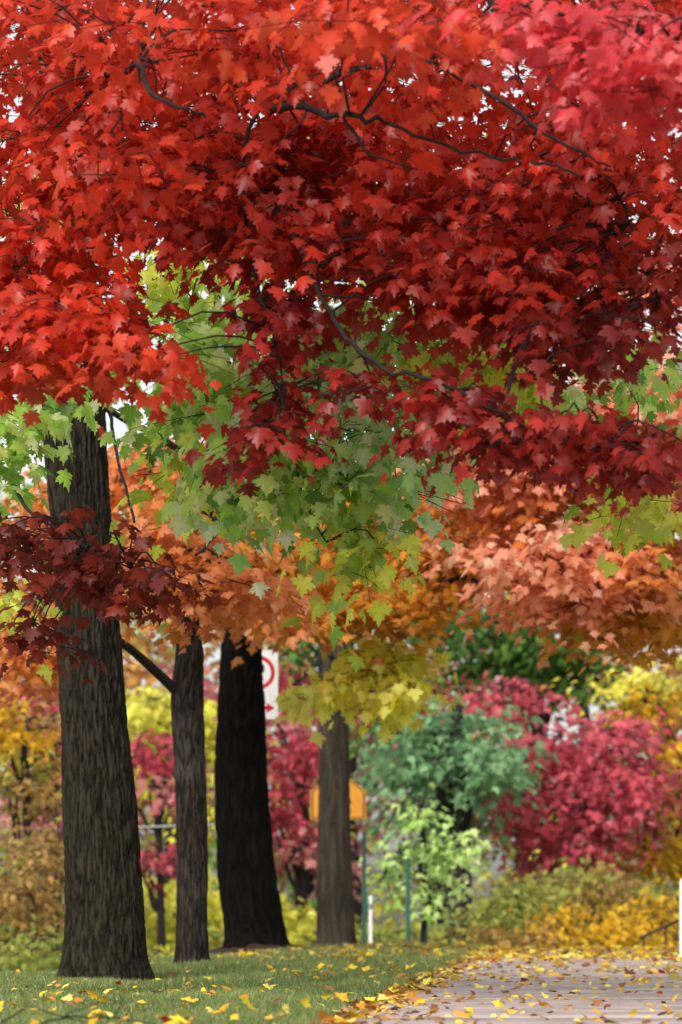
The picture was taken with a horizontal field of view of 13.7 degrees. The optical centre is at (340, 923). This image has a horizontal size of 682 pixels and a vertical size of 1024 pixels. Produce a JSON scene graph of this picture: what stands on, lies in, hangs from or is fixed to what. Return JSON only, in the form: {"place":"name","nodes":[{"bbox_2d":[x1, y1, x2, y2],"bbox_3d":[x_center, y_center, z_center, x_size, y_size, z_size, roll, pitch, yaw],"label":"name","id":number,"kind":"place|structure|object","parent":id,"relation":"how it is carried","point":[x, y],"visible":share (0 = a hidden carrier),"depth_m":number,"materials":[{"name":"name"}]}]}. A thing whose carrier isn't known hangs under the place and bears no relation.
{"place":"outdoors","nodes":[
{"label":"outdoors","id":0,"kind":"place"},
{"bbox_2d":[1,993,151,1023],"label":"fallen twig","id":1,"kind":"object","parent":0,"point":[55,1019],"visible":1,"depth_m":9.76,"materials":[{"name":"brown wood"}]},
{"bbox_2d":[0,927,676,1023],"bbox_3d":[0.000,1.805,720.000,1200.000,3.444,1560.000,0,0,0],"label":"ground","id":2,"kind":"structure","parent":0,"point":[287,935],"depth_m":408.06,"materials":[{"name":"green plant"}]},
{"bbox_2d":[0,694,62,946],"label":"gold leaf tree","id":3,"kind":"object","parent":2,"relation":"on","point":[25,780],"visible":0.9,"depth_m":44.95,"materials":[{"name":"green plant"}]},
{"bbox_2d":[0,684,63,954],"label":"dusky pink tree","id":4,"kind":"object","parent":2,"relation":"on","point":[46,824],"visible":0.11,"depth_m":49.82,"materials":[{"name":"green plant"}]},
{"bbox_2d":[0,821,174,972],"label":"brown bush","id":5,"kind":"object","parent":2,"relation":"on","point":[23,894],"visible":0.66,"depth_m":39.34,"materials":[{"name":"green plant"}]},
{"bbox_2d":[0,823,214,832],"bbox_3d":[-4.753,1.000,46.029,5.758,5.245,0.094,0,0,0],"label":"rail fence","id":6,"kind":"object","parent":2,"relation":"on","point":[160,826],"depth_m":45.98,"materials":[{"name":"metal"}]},
{"bbox_2d":[130,728,214,956],"bbox_3d":[-3.403,0.034,50.076,3.287,6.911,2.509,0,0,35],"label":"pink maple tree","id":7,"kind":"object","parent":2,"relation":"on","point":[144,759],"visible":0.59,"depth_m":49.88,"materials":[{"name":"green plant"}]},
{"bbox_2d":[125,685,368,958],"bbox_3d":[-2.575,-0.773,57.239,6.352,8.645,10.431,0,0,0],"label":"golden tree","id":8,"kind":"object","parent":2,"relation":"on","point":[141,717],"visible":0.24,"depth_m":56.31,"materials":[{"name":"yellow plant"}]},
{"bbox_2d":[209,944,302,954],"bbox_3d":[-0.869,0.297,30.922,1.382,0.232,1.323,0,0,0],"label":"mulch mound","id":9,"kind":"object","parent":2,"relation":"on","point":[221,950],"visible":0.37,"depth_m":30.63,"materials":[{"name":"brown soil"}]},
{"bbox_2d":[262,650,277,718],"bbox_3d":[-0.963,-1.397,33.017,0.470,3.593,0.046,0,0,-14],"label":"no parking sign","id":10,"kind":"object","parent":2,"relation":"on","point":[270,674],"visible":0.26,"depth_m":33.03,"materials":[{"name":"white metal"}]},
{"bbox_2d":[206,662,425,941],"bbox_3d":[-0.451,-1.363,60.829,4.433,8.822,6.734,0,0,28],"label":"crimson maple tree","id":11,"kind":"object","parent":2,"relation":"on","point":[297,759],"visible":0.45,"depth_m":59.75,"materials":[{"name":"red plant"}]},
{"bbox_2d":[310,779,365,819],"bbox_3d":[-0.042,-0.614,41.020,0.800,3.228,0.048,0,0,0],"label":"school crossing sign","id":12,"kind":"object","parent":2,"relation":"on","point":[357,802],"visible":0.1,"depth_m":41.00,"materials":[{"name":"orange metal"}]},
{"bbox_2d":[0,0,681,980],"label":"red maple tree","id":13,"kind":"object","parent":2,"relation":"on","point":[526,238],"visible":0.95,"depth_m":12.82,"materials":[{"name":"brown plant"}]},
{"bbox_2d":[0,233,681,948],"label":"orange maple tree","id":14,"kind":"object","parent":2,"relation":"on","point":[518,553],"visible":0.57,"depth_m":26.98,"materials":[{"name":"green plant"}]},
{"bbox_2d":[0,131,681,962],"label":"green maple tree","id":15,"kind":"object","parent":2,"relation":"on","point":[306,507],"visible":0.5,"depth_m":15.56,"materials":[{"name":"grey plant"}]},
{"bbox_2d":[0,941,681,1023],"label":"fallen leaves","id":16,"kind":"object","parent":2,"relation":"on","point":[347,1015],"visible":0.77,"depth_m":19.00,"materials":[{"name":"yellow plant"}]},
{"bbox_2d":[0,474,681,951],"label":"distant trees","id":17,"kind":"object","parent":2,"relation":"on","point":[142,644],"visible":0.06,"depth_m":80.82,"materials":[{"name":"green plant"}]},
{"bbox_2d":[362,832,366,943],"bbox_3d":[0.342,-0.179,42.000,0.072,2.324,0.076,0,0,0],"label":"fence post","id":18,"kind":"object","parent":2,"relation":"on","point":[364,834],"visible":0.8,"depth_m":41.98,"materials":[{"name":"metal"}]},
{"bbox_2d":[272,403,461,945],"bbox_3d":[0.247,-3.058,31.934,1.949,7.342,8.742,0,0,0],"label":"yellow maple tree","id":19,"kind":"object","parent":2,"relation":"on","point":[399,697],"visible":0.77,"depth_m":29.09,"materials":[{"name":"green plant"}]},
{"bbox_2d":[368,896,372,943],"bbox_3d":[0.418,0.177,40.000,0.065,1.130,0.068,0,0,0],"label":"marker post","id":20,"kind":"object","parent":2,"relation":"on","point":[370,919],"visible":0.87,"depth_m":39.98,"materials":[{"name":"white paint"}]},
{"bbox_2d":[405,859,410,942],"bbox_3d":[0.989,0.002,42.000,0.077,1.916,0.081,0,0,0],"label":"fence post","id":21,"kind":"object","parent":2,"relation":"on","point":[407,899],"visible":0.8,"depth_m":41.97,"materials":[{"name":"green metal"}]},
{"bbox_2d":[357,782,500,943],"bbox_3d":[1.391,-0.574,42.894,2.219,3.119,1.755,0,0,29],"label":"sapling tree","id":22,"kind":"object","parent":2,"relation":"on","point":[423,852],"visible":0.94,"depth_m":42.83,"materials":[{"name":"leaf"},{"name":"twig bark"}]},
{"bbox_2d":[317,689,558,944],"bbox_3d":[1.714,-1.065,52.209,4.399,6.637,8.198,0,0,0],"label":"green shade tree","id":23,"kind":"object","parent":2,"relation":"on","point":[453,763],"visible":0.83,"depth_m":51.32,"materials":[{"name":"leaf"},{"name":"twig bark"}]},
{"bbox_2d":[262,592,659,937],"bbox_3d":[2.469,-2.439,60.377,8.965,9.840,5.645,0,0,0],"label":"dark green tree","id":24,"kind":"object","parent":2,"relation":"on","point":[520,659],"visible":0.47,"depth_m":59.65,"materials":[{"name":"leaf"},{"name":"twig bark"}]},
{"bbox_2d":[307,849,636,946],"bbox_3d":[2.679,0.293,48.500,6.681,3.176,4.382,0,0,-32],"label":"green bush","id":25,"kind":"object","parent":2,"relation":"on","point":[499,914],"visible":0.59,"depth_m":47.59,"materials":[{"name":"green plant"}]},
{"bbox_2d":[355,949,681,1023],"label":"footpath","id":26,"kind":"structure","parent":2,"relation":"on","point":[488,1008],"depth_m":15.49,"materials":[{"name":"concrete"}]},
{"bbox_2d":[679,879,681,957],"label":"white bollard","id":27,"kind":"object","parent":26,"relation":"on","point":[680,918],"visible":0.9,"depth_m":27.97,"materials":[{"name":"paint"}]},
{"bbox_2d":[438,852,678,947],"bbox_3d":[4.110,0.314,46.929,3.579,3.121,9.362,0,0,17],"label":"gold bush","id":28,"kind":"object","parent":2,"relation":"on","point":[627,930],"visible":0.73,"depth_m":46.24,"materials":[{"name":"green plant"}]},
{"bbox_2d":[444,671,681,944],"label":"pink maple tree","id":29,"kind":"object","parent":2,"relation":"on","point":[588,774],"visible":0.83,"depth_m":53.72,"materials":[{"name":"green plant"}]},
{"bbox_2d":[550,656,681,944],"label":"yellow shade tree","id":30,"kind":"object","parent":2,"relation":"on","point":[645,690],"visible":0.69,"depth_m":56.59,"materials":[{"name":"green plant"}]},
{"bbox_2d":[640,919,678,946],"bbox_3d":[4.394,0.243,38.500,0.044,0.766,3.024,0,0,-7],"label":"handrail","id":31,"kind":"object","parent":2,"relation":"on","point":[643,937],"visible":0.62,"depth_m":38.56,"materials":[{"name":"brown wood"}]},
{"bbox_2d":[0,0,681,929],"label":"sky","id":32,"kind":"structure","parent":0,"point":[120,428],"materials":[{"name":"white"}]}
]}

